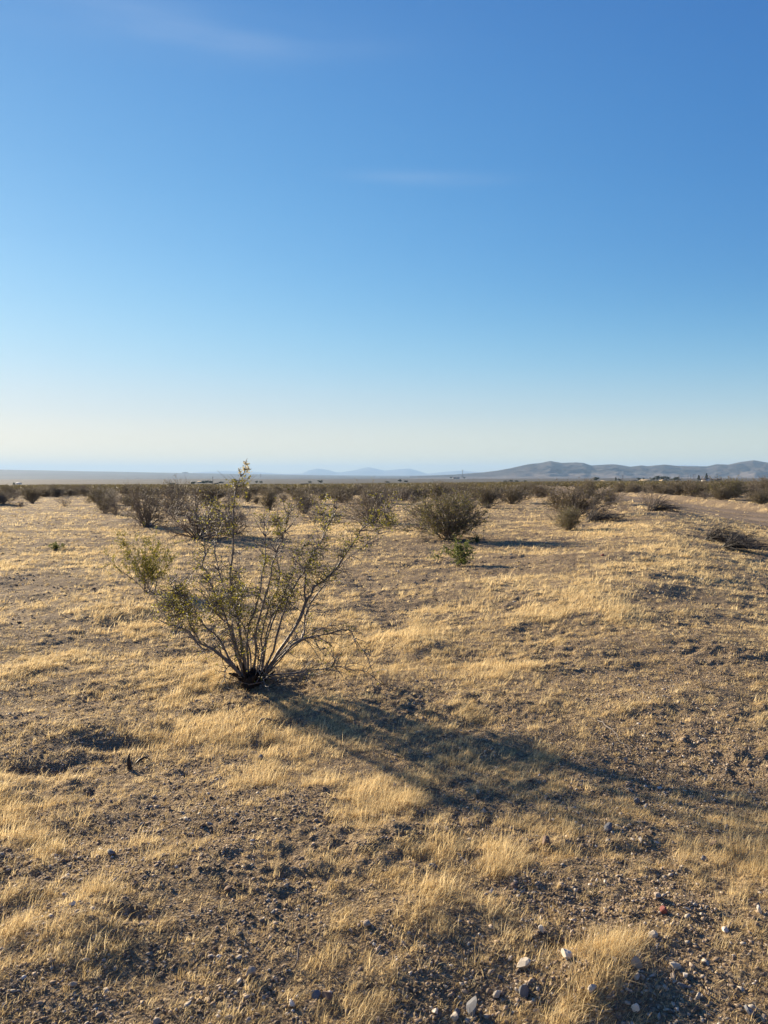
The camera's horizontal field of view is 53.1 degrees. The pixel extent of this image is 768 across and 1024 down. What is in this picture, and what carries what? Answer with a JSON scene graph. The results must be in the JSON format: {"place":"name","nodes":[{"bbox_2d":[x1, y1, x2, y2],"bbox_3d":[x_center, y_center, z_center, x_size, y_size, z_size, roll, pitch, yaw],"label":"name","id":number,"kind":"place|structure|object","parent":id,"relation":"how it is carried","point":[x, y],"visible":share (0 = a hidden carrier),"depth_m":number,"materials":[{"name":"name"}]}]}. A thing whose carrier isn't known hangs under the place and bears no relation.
{"place":"outdoors","nodes":[
{"label":"outdoors","id":0,"kind":"place"},
{"bbox_2d":[52,491,78,505],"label":"creosote bush","id":1,"kind":"object","parent":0,"point":[68,502],"visible":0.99,"depth_m":42.54,"materials":[{"name":"beige plant"}]},
{"bbox_2d":[0,470,767,1023],"bbox_3d":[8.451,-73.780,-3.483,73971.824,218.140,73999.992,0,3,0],"label":"ground","id":2,"kind":"structure","parent":0,"point":[10,580],"depth_m":4.32,"materials":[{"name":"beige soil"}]},
{"bbox_2d":[0,485,22,496],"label":"creosote bush","id":3,"kind":"object","parent":2,"relation":"on","point":[9,489],"visible":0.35,"depth_m":73.55,"materials":[{"name":"green plant"}]},
{"bbox_2d":[0,490,25,503],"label":"creosote bush","id":4,"kind":"object","parent":2,"relation":"on","point":[3,499],"visible":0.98,"depth_m":44.98,"materials":[{"name":"green plant"}]},
{"bbox_2d":[13,485,45,503],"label":"creosote bush","id":5,"kind":"object","parent":2,"relation":"on","point":[33,495],"visible":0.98,"depth_m":49.50,"materials":[{"name":"green plant"}]},
{"bbox_2d":[19,484,44,494],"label":"creosote bush","id":6,"kind":"object","parent":2,"relation":"on","point":[31,488],"visible":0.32,"depth_m":75.28,"materials":[{"name":"green plant"}]},
{"bbox_2d":[36,486,53,496],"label":"creosote bush","id":7,"kind":"object","parent":2,"relation":"on","point":[48,492],"visible":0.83,"depth_m":73.01,"materials":[{"name":"green plant"}]},
{"bbox_2d":[48,541,65,549],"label":"desert plant","id":8,"kind":"object","parent":2,"relation":"on","point":[55,546],"visible":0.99,"depth_m":16.32,"materials":[{"name":"green plant"}]},
{"bbox_2d":[46,485,70,496],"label":"creosote bush","id":9,"kind":"object","parent":2,"relation":"on","point":[56,490],"visible":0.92,"depth_m":74.67,"materials":[{"name":"green plant"}]},
{"bbox_2d":[63,487,78,495],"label":"creosote bush","id":10,"kind":"object","parent":2,"relation":"on","point":[70,493],"visible":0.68,"depth_m":79.55,"materials":[{"name":"green plant"}]},
{"bbox_2d":[72,486,92,496],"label":"creosote bush","id":11,"kind":"object","parent":2,"relation":"on","point":[81,490],"visible":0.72,"depth_m":76.17,"materials":[{"name":"green plant"}]},
{"bbox_2d":[83,487,116,503],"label":"creosote bush","id":12,"kind":"object","parent":2,"relation":"on","point":[97,493],"visible":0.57,"depth_m":45.62,"materials":[{"name":"green plant"}]},
{"bbox_2d":[93,494,113,513],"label":"creosote bush","id":13,"kind":"object","parent":2,"relation":"on","point":[102,507],"visible":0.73,"depth_m":33.41,"materials":[{"name":"green plant"}]},
{"bbox_2d":[93,490,120,501],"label":"creosote bush","id":14,"kind":"object","parent":2,"relation":"on","point":[111,496],"visible":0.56,"depth_m":44.22,"materials":[{"name":"green plant"}]},
{"bbox_2d":[105,497,127,515],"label":"creosote bush","id":15,"kind":"object","parent":2,"relation":"on","point":[116,512],"visible":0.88,"depth_m":30.95,"materials":[{"name":"green plant"}]},
{"bbox_2d":[116,482,130,495],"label":"creosote bush","id":16,"kind":"object","parent":2,"relation":"on","point":[123,487],"visible":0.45,"depth_m":77.87,"materials":[{"name":"green plant"}]},
{"bbox_2d":[127,753,131,769],"bbox_3d":[-1.419,1.399,4.284,0.027,0.110,0.028,1,3,27],"label":"wood stub","id":17,"kind":"object","parent":2,"relation":"on","point":[129,765],"visible":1,"depth_m":4.28,"materials":[{"name":"black wood"}]},
{"bbox_2d":[93,522,183,592],"bbox_3d":[-3.305,0.627,10.568,1.066,1.020,0.739,1,3,15],"label":"creosote bush","id":18,"kind":"object","parent":2,"relation":"on","point":[147,567],"visible":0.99,"depth_m":10.53,"materials":[{"name":"green plant"}]},
{"bbox_2d":[100,481,190,526],"bbox_3d":[-7.417,-0.292,24.316,2.574,1.591,2.343,0,3,-5],"label":"creosote bush","id":19,"kind":"object","parent":2,"relation":"on","point":[149,515],"visible":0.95,"depth_m":24.15,"materials":[{"name":"green plant"}]},
{"bbox_2d":[134,486,159,497],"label":"creosote bush","id":20,"kind":"object","parent":2,"relation":"on","point":[150,488],"visible":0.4,"depth_m":63.22,"materials":[{"name":"green plant"}]},
{"bbox_2d":[153,475,200,514],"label":"creosote bush","id":21,"kind":"object","parent":2,"relation":"on","point":[165,492],"visible":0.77,"depth_m":30.57,"materials":[{"name":"green plant"}]},
{"bbox_2d":[153,487,243,539],"bbox_3d":[-4.696,0.053,19.437,2.226,1.385,2.287,-1,3,-16],"label":"creosote bush","id":22,"kind":"object","parent":2,"relation":"on","point":[194,526],"visible":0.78,"depth_m":19.31,"materials":[{"name":"green plant"}]},
{"bbox_2d":[173,484,240,505],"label":"creosote bush","id":23,"kind":"object","parent":2,"relation":"on","point":[220,493],"visible":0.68,"depth_m":42.46,"materials":[{"name":"green plant"}]},
{"bbox_2d":[202,489,254,535],"bbox_3d":[-4.094,0.028,20.369,1.352,1.386,1.389,0,3,2],"label":"creosote bush","id":24,"kind":"object","parent":2,"relation":"on","point":[237,517],"visible":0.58,"depth_m":20.36,"materials":[{"name":"green plant"}]},
{"bbox_2d":[239,488,254,501],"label":"creosote bush","id":25,"kind":"object","parent":2,"relation":"on","point":[249,495],"visible":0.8,"depth_m":50.71,"materials":[{"name":"green plant"}]},
{"bbox_2d":[240,485,260,494],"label":"creosote bush","id":26,"kind":"object","parent":2,"relation":"on","point":[252,489],"visible":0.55,"depth_m":79.15,"materials":[{"name":"green plant"}]},
{"bbox_2d":[245,966,255,976],"bbox_3d":[-0.425,1.457,2.437,0.040,0.031,0.028,-12,5,-22],"label":"rock","id":27,"kind":"object","parent":2,"relation":"on","point":[251,970],"visible":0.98,"depth_m":2.43,"materials":[{"name":"grey stone"}]},
{"bbox_2d":[254,487,284,509],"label":"creosote bush","id":28,"kind":"object","parent":2,"relation":"on","point":[269,499],"visible":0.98,"depth_m":37.84,"materials":[{"name":"green plant"}]},
{"bbox_2d":[144,458,412,690],"bbox_3d":[-0.892,0.457,5.846,2.218,1.724,1.413,0,3,0],"label":"creosote bush","id":29,"kind":"object","parent":2,"relation":"on","point":[253,677],"visible":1,"depth_m":5.82,"materials":[{"name":"green plant"}]},
{"bbox_2d":[280,486,321,502],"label":"creosote bush","id":30,"kind":"object","parent":2,"relation":"on","point":[298,493],"visible":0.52,"depth_m":45.28,"materials":[{"name":"green plant"}]},
{"bbox_2d":[294,941,309,967],"bbox_3d":[-0.267,1.436,2.514,0.016,0.056,0.101,1,3,23],"label":"stick","id":31,"kind":"object","parent":2,"relation":"on","point":[298,953],"visible":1,"depth_m":2.49,"materials":[{"name":"wood"}]},
{"bbox_2d":[287,487,319,514],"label":"creosote bush","id":32,"kind":"object","parent":2,"relation":"on","point":[304,497],"visible":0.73,"depth_m":31.65,"materials":[{"name":"green plant"}]},
{"bbox_2d":[291,502,328,521],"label":"creosote bush","id":33,"kind":"object","parent":2,"relation":"on","point":[309,514],"visible":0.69,"depth_m":27.27,"materials":[{"name":"green plant"}]},
{"bbox_2d":[311,990,320,998],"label":"rock","id":34,"kind":"object","parent":2,"relation":"on","point":[316,994],"visible":1,"depth_m":2.34,"materials":[{"name":"grey stone"}]},
{"bbox_2d":[312,491,332,500],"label":"creosote bush","id":35,"kind":"object","parent":2,"relation":"on","point":[323,496],"visible":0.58,"depth_m":55.29,"materials":[{"name":"green plant"}]},
{"bbox_2d":[322,991,331,1000],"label":"rock","id":36,"kind":"object","parent":2,"relation":"on","point":[327,995],"visible":1,"depth_m":2.33,"materials":[{"name":"stone"}]},
{"bbox_2d":[324,482,344,492],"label":"creosote bush","id":37,"kind":"object","parent":2,"relation":"on","point":[336,485],"visible":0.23,"depth_m":83.89,"materials":[{"name":"green plant"}]},
{"bbox_2d":[323,488,354,502],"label":"creosote bush","id":38,"kind":"object","parent":2,"relation":"on","point":[341,491],"visible":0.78,"depth_m":47.59,"materials":[{"name":"green plant"}]},
{"bbox_2d":[354,486,385,501],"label":"creosote bush","id":39,"kind":"object","parent":2,"relation":"on","point":[376,489],"visible":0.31,"depth_m":47.06,"materials":[{"name":"green plant"}]},
{"bbox_2d":[333,478,407,522],"bbox_3d":[-0.508,-0.386,26.210,2.426,1.602,2.208,1,3,22],"label":"creosote bush","id":40,"kind":"object","parent":2,"relation":"on","point":[375,503],"visible":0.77,"depth_m":26.16,"materials":[{"name":"green plant"}]},
{"bbox_2d":[0,480,762,492],"bbox_3d":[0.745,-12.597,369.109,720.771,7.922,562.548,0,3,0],"label":"distant scrub","id":41,"kind":"object","parent":2,"relation":"on","point":[604,484],"visible":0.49,"depth_m":247.37,"materials":[{"name":"green plant"}]},
{"bbox_2d":[0,514,767,644],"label":"dry grass","id":42,"kind":"structure","parent":2,"relation":"on","point":[617,605],"depth_m":11.53,"materials":[{"name":"plant"}]},
{"bbox_2d":[370,666,399,684],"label":"desert plant","id":43,"kind":"object","parent":2,"relation":"on","point":[386,677],"visible":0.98,"depth_m":5.73,"materials":[{"name":"beige plant"}]},
{"bbox_2d":[380,512,401,528],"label":"creosote bush","id":44,"kind":"object","parent":2,"relation":"on","point":[390,520],"visible":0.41,"depth_m":22.89,"materials":[{"name":"green plant"}]},
{"bbox_2d":[391,486,404,501],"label":"creosote bush","id":45,"kind":"object","parent":2,"relation":"on","point":[399,494],"visible":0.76,"depth_m":50.07,"materials":[{"name":"green plant"}]},
{"bbox_2d":[389,485,416,500],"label":"creosote bush","id":46,"kind":"object","parent":2,"relation":"on","point":[404,496],"visible":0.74,"depth_m":51.29,"materials":[{"name":"green plant"}]},
{"bbox_2d":[390,483,416,499],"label":"creosote bush","id":47,"kind":"object","parent":2,"relation":"on","point":[404,489],"visible":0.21,"depth_m":55.23,"materials":[{"name":"green plant"}]},
{"bbox_2d":[406,492,422,504],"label":"creosote bush","id":48,"kind":"object","parent":2,"relation":"on","point":[413,502],"visible":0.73,"depth_m":43.43,"materials":[{"name":"green plant"}]},
{"bbox_2d":[402,497,437,529],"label":"creosote bush","id":49,"kind":"object","parent":2,"relation":"on","point":[423,523],"visible":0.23,"depth_m":22.71,"materials":[{"name":"green plant"}]},
{"bbox_2d":[405,486,435,498],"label":"creosote bush","id":50,"kind":"object","parent":2,"relation":"on","point":[419,493],"visible":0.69,"depth_m":54.84,"materials":[{"name":"green plant"}]},
{"bbox_2d":[417,481,459,498],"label":"creosote bush","id":51,"kind":"object","parent":2,"relation":"on","point":[436,487],"visible":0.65,"depth_m":57.52,"materials":[{"name":"green plant"}]},
{"bbox_2d":[391,483,493,542],"bbox_3d":[1.372,0.006,18.789,2.650,1.470,2.689,0,3,6],"label":"creosote bush","id":52,"kind":"object","parent":2,"relation":"on","point":[443,517],"visible":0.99,"depth_m":18.70,"materials":[{"name":"green plant"}]},
{"bbox_2d":[427,534,476,566],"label":"creosote bush","id":53,"kind":"object","parent":2,"relation":"on","point":[460,555],"visible":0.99,"depth_m":13.37,"materials":[{"name":"green plant"}]},
{"bbox_2d":[450,1012,458,1020],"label":"rock","id":54,"kind":"object","parent":2,"relation":"on","point":[454,1015],"visible":1,"depth_m":2.27,"materials":[{"name":"beige stone"}]},
{"bbox_2d":[451,483,472,494],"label":"creosote bush","id":55,"kind":"object","parent":2,"relation":"on","point":[460,489],"visible":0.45,"depth_m":68.80,"materials":[{"name":"green plant"}]},
{"bbox_2d":[466,996,476,1016],"bbox_3d":[0.263,1.476,2.292,0.026,0.067,0.048,14,-2,-27],"label":"rock","id":56,"kind":"object","parent":2,"relation":"on","point":[471,1004],"visible":0.97,"depth_m":2.28,"materials":[{"name":"grey stone"}]},
{"bbox_2d":[465,485,481,498],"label":"creosote bush","id":57,"kind":"object","parent":2,"relation":"on","point":[474,491],"visible":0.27,"depth_m":56.46,"materials":[{"name":"green plant"}]},
{"bbox_2d":[463,483,508,507],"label":"creosote bush","id":58,"kind":"object","parent":2,"relation":"on","point":[484,498],"visible":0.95,"depth_m":39.24,"materials":[{"name":"green plant"}]},
{"bbox_2d":[493,990,500,997],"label":"rock","id":59,"kind":"object","parent":2,"relation":"on","point":[496,993],"visible":1,"depth_m":2.34,"materials":[{"name":"beige stone"}]},
{"bbox_2d":[490,483,541,503],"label":"creosote bush","id":60,"kind":"object","parent":2,"relation":"on","point":[513,496],"visible":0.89,"depth_m":44.60,"materials":[{"name":"green plant"}]},
{"bbox_2d":[514,482,530,494],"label":"creosote bush","id":61,"kind":"object","parent":2,"relation":"on","point":[524,488],"visible":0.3,"depth_m":64.86,"materials":[{"name":"green plant"}]},
{"bbox_2d":[518,983,528,996],"bbox_3d":[0.426,1.457,2.339,0.033,0.043,0.035,0,-29,2],"label":"rock","id":62,"kind":"object","parent":2,"relation":"on","point":[523,989],"visible":1,"depth_m":2.33,"materials":[{"name":"grey stone"}]},
{"bbox_2d":[517,957,530,967],"bbox_3d":[0.444,1.436,2.448,0.056,0.030,0.040,-36,-13,33],"label":"rock","id":63,"kind":"object","parent":2,"relation":"on","point":[524,962],"visible":1,"depth_m":2.44,"materials":[{"name":"white stone"}]},
{"bbox_2d":[524,483,556,497],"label":"creosote bush","id":64,"kind":"object","parent":2,"relation":"on","point":[535,490],"visible":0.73,"depth_m":56.98,"materials":[{"name":"green plant"}]},
{"bbox_2d":[542,835,550,845],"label":"rock","id":65,"kind":"object","parent":2,"relation":"on","point":[546,839],"visible":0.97,"depth_m":3.23,"materials":[{"name":"beige stone"}]},
{"bbox_2d":[545,504,583,530],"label":"creosote bush","id":66,"kind":"object","parent":2,"relation":"on","point":[566,515],"visible":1,"depth_m":21.01,"materials":[{"name":"green plant"}]},
{"bbox_2d":[561,948,572,958],"bbox_3d":[0.584,1.409,2.450,0.027,0.039,0.037,-1,3,-17],"label":"rock","id":67,"kind":"object","parent":2,"relation":"on","point":[565,953],"visible":0.99,"depth_m":2.44,"materials":[{"name":"white stone"}]},
{"bbox_2d":[526,477,631,517],"bbox_3d":[6.994,-0.498,27.785,3.686,1.581,4.780,-1,3,-23],"label":"creosote bush","id":68,"kind":"object","parent":2,"relation":"on","point":[571,501],"visible":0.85,"depth_m":27.57,"materials":[{"name":"green plant"}]},
{"bbox_2d":[579,476,598,497],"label":"creosote bush","id":69,"kind":"object","parent":2,"relation":"on","point":[590,482],"visible":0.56,"depth_m":51.58,"materials":[{"name":"green plant"}]},
{"bbox_2d":[587,984,596,992],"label":"rock","id":70,"kind":"object","parent":2,"relation":"on","point":[592,987],"visible":0.98,"depth_m":2.29,"materials":[{"name":"grey stone"}]},
{"bbox_2d":[584,502,630,523],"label":"dead branches","id":71,"kind":"object","parent":2,"relation":"on","point":[601,517],"visible":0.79,"depth_m":23.42,"materials":[{"name":"brown wood"}]},
{"bbox_2d":[604,822,611,831],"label":"rock","id":72,"kind":"object","parent":2,"relation":"on","point":[608,826],"visible":1,"depth_m":3.38,"materials":[{"name":"grey stone"}]},
{"bbox_2d":[600,484,626,504],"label":"creosote bush","id":73,"kind":"object","parent":2,"relation":"on","point":[614,494],"visible":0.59,"depth_m":36.38,"materials":[{"name":"green plant"}]},
{"bbox_2d":[609,482,625,492],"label":"creosote bush","id":74,"kind":"object","parent":2,"relation":"on","point":[619,485],"visible":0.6,"depth_m":87.09,"materials":[{"name":"green plant"}]},
{"bbox_2d":[611,493,632,511],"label":"creosote bush","id":75,"kind":"object","parent":2,"relation":"on","point":[625,505],"visible":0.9,"depth_m":29.22,"materials":[{"name":"plant"}]},
{"bbox_2d":[623,481,644,492],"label":"creosote bush","id":76,"kind":"object","parent":2,"relation":"on","point":[633,489],"visible":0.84,"depth_m":78.23,"materials":[{"name":"green plant"}]},
{"bbox_2d":[631,1003,639,1011],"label":"rock","id":77,"kind":"object","parent":2,"relation":"on","point":[635,1007],"visible":1,"depth_m":2.24,"materials":[{"name":"grey stone"}]},
{"bbox_2d":[631,956,642,968],"bbox_3d":[0.782,1.399,2.378,0.033,0.047,0.018,-30,-6,10],"label":"rock","id":78,"kind":"object","parent":2,"relation":"on","point":[635,960],"visible":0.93,"depth_m":2.37,"materials":[{"name":"grey stone"}]},
{"bbox_2d":[625,484,669,510],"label":"creosote bush","id":79,"kind":"object","parent":2,"relation":"on","point":[648,501],"visible":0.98,"depth_m":28.34,"materials":[{"name":"plant"}]},
{"bbox_2d":[647,930,657,938],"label":"rock","id":80,"kind":"object","parent":2,"relation":"on","point":[653,934],"visible":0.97,"depth_m":2.55,"materials":[{"name":"white stone"}]},
{"bbox_2d":[641,481,672,492],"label":"creosote bush","id":81,"kind":"object","parent":2,"relation":"on","point":[653,487],"visible":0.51,"depth_m":69.20,"materials":[{"name":"green plant"}]},
{"bbox_2d":[660,905,666,913],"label":"rock","id":82,"kind":"object","parent":2,"relation":"on","point":[663,909],"visible":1,"depth_m":2.69,"materials":[{"name":"stone"}]},
{"bbox_2d":[649,483,681,494],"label":"creosote bush","id":83,"kind":"object","parent":2,"relation":"on","point":[663,490],"visible":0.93,"depth_m":64.83,"materials":[{"name":"green plant"}]},
{"bbox_2d":[650,496,686,511],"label":"dead branches","id":84,"kind":"object","parent":2,"relation":"on","point":[665,507],"visible":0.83,"depth_m":28.36,"materials":[{"name":"brown wood"}]},
{"bbox_2d":[669,961,680,969],"bbox_3d":[0.910,1.419,2.405,0.036,0.023,0.033,19,9,16],"label":"rock","id":85,"kind":"object","parent":2,"relation":"on","point":[674,965],"visible":1,"depth_m":2.40,"materials":[{"name":"grey stone"}]},
{"bbox_2d":[661,478,696,495],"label":"creosote bush","id":86,"kind":"object","parent":2,"relation":"on","point":[676,487],"visible":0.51,"depth_m":69.33,"materials":[{"name":"green plant"}]},
{"bbox_2d":[678,483,701,496],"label":"creosote bush","id":87,"kind":"object","parent":2,"relation":"on","point":[691,493],"visible":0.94,"depth_m":66.10,"materials":[{"name":"green plant"}]},
{"bbox_2d":[680,476,726,496],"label":"creosote bush","id":88,"kind":"object","parent":2,"relation":"on","point":[697,488],"visible":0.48,"depth_m":66.13,"materials":[{"name":"green plant"}]},
{"bbox_2d":[687,675,721,687],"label":"desert plant","id":89,"kind":"object","parent":2,"relation":"on","point":[702,681],"visible":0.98,"depth_m":5.43,"materials":[{"name":"beige plant"}]},
{"bbox_2d":[698,490,714,498],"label":"creosote bush","id":90,"kind":"object","parent":2,"relation":"on","point":[703,494],"visible":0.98,"depth_m":50.58,"materials":[{"name":"green plant"}]},
{"bbox_2d":[705,486,736,499],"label":"creosote bush","id":91,"kind":"object","parent":2,"relation":"on","point":[721,492],"visible":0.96,"depth_m":55.10,"materials":[{"name":"green plant"}]},
{"bbox_2d":[692,474,750,499],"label":"creosote bush","id":92,"kind":"object","parent":2,"relation":"on","point":[736,486],"visible":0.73,"depth_m":56.05,"materials":[{"name":"green plant"}]},
{"bbox_2d":[699,520,759,542],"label":"dead branches","id":93,"kind":"object","parent":2,"relation":"on","point":[712,536],"visible":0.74,"depth_m":17.64,"materials":[{"name":"brown wood"}]},
{"bbox_2d":[716,527,767,551],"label":"dead branches","id":94,"kind":"object","parent":2,"relation":"on","point":[742,545],"visible":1,"depth_m":15.80,"materials":[{"name":"brown wood"}]},
{"bbox_2d":[744,1004,754,1015],"bbox_3d":[1.044,1.430,2.205,0.024,0.020,0.038,7,10,-11],"label":"rock","id":95,"kind":"object","parent":2,"relation":"on","point":[749,1010],"visible":1,"depth_m":2.19,"materials":[{"name":"grey stone"}]},
{"bbox_2d":[737,479,763,497],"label":"creosote bush","id":96,"kind":"object","parent":2,"relation":"on","point":[750,486],"visible":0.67,"depth_m":62.06,"materials":[{"name":"green plant"}]},
{"bbox_2d":[744,489,767,503],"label":"creosote bush","id":97,"kind":"object","parent":2,"relation":"on","point":[757,498],"visible":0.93,"depth_m":43.07,"materials":[{"name":"green plant"}]},
{"bbox_2d":[747,475,767,489],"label":"creosote bush","id":98,"kind":"object","parent":2,"relation":"on","point":[764,481],"visible":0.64,"depth_m":81.05,"materials":[{"name":"green plant"}]},
{"bbox_2d":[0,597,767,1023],"bbox_3d":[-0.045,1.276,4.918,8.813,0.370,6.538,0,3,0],"label":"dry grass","id":99,"kind":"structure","parent":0,"point":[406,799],"depth_m":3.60,"materials":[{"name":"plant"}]},
{"bbox_2d":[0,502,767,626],"bbox_3d":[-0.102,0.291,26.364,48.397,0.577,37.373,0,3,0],"label":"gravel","id":100,"kind":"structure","parent":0,"point":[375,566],"depth_m":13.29,"materials":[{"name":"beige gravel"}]},
{"bbox_2d":[0,492,767,529],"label":"dry grass","id":101,"kind":"structure","parent":0,"point":[398,512],"depth_m":32.67,"materials":[{"name":"plant"}]},
{"bbox_2d":[0,0,767,473],"label":"sky","id":102,"kind":"structure","parent":0,"point":[282,236],"materials":[{"name":"blue"}]},
{"bbox_2d":[196,465,694,475],"bbox_3d":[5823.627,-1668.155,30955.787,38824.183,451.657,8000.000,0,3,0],"label":"mountains","id":103,"kind":"structure","parent":0,"point":[379,472],"depth_m":30518.56,"materials":[{"name":"grey stone"}]},
{"bbox_2d":[410,460,767,478],"bbox_3d":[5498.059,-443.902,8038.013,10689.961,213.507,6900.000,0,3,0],"label":"hills","id":104,"kind":"structure","parent":0,"point":[744,469],"depth_m":7280.82,"materials":[{"name":"grey stone"}]},
{"bbox_2d":[542,487,767,525],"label":"road","id":105,"kind":"structure","parent":0,"point":[734,515],"depth_m":35.29,"materials":[{"name":"beige soil"}]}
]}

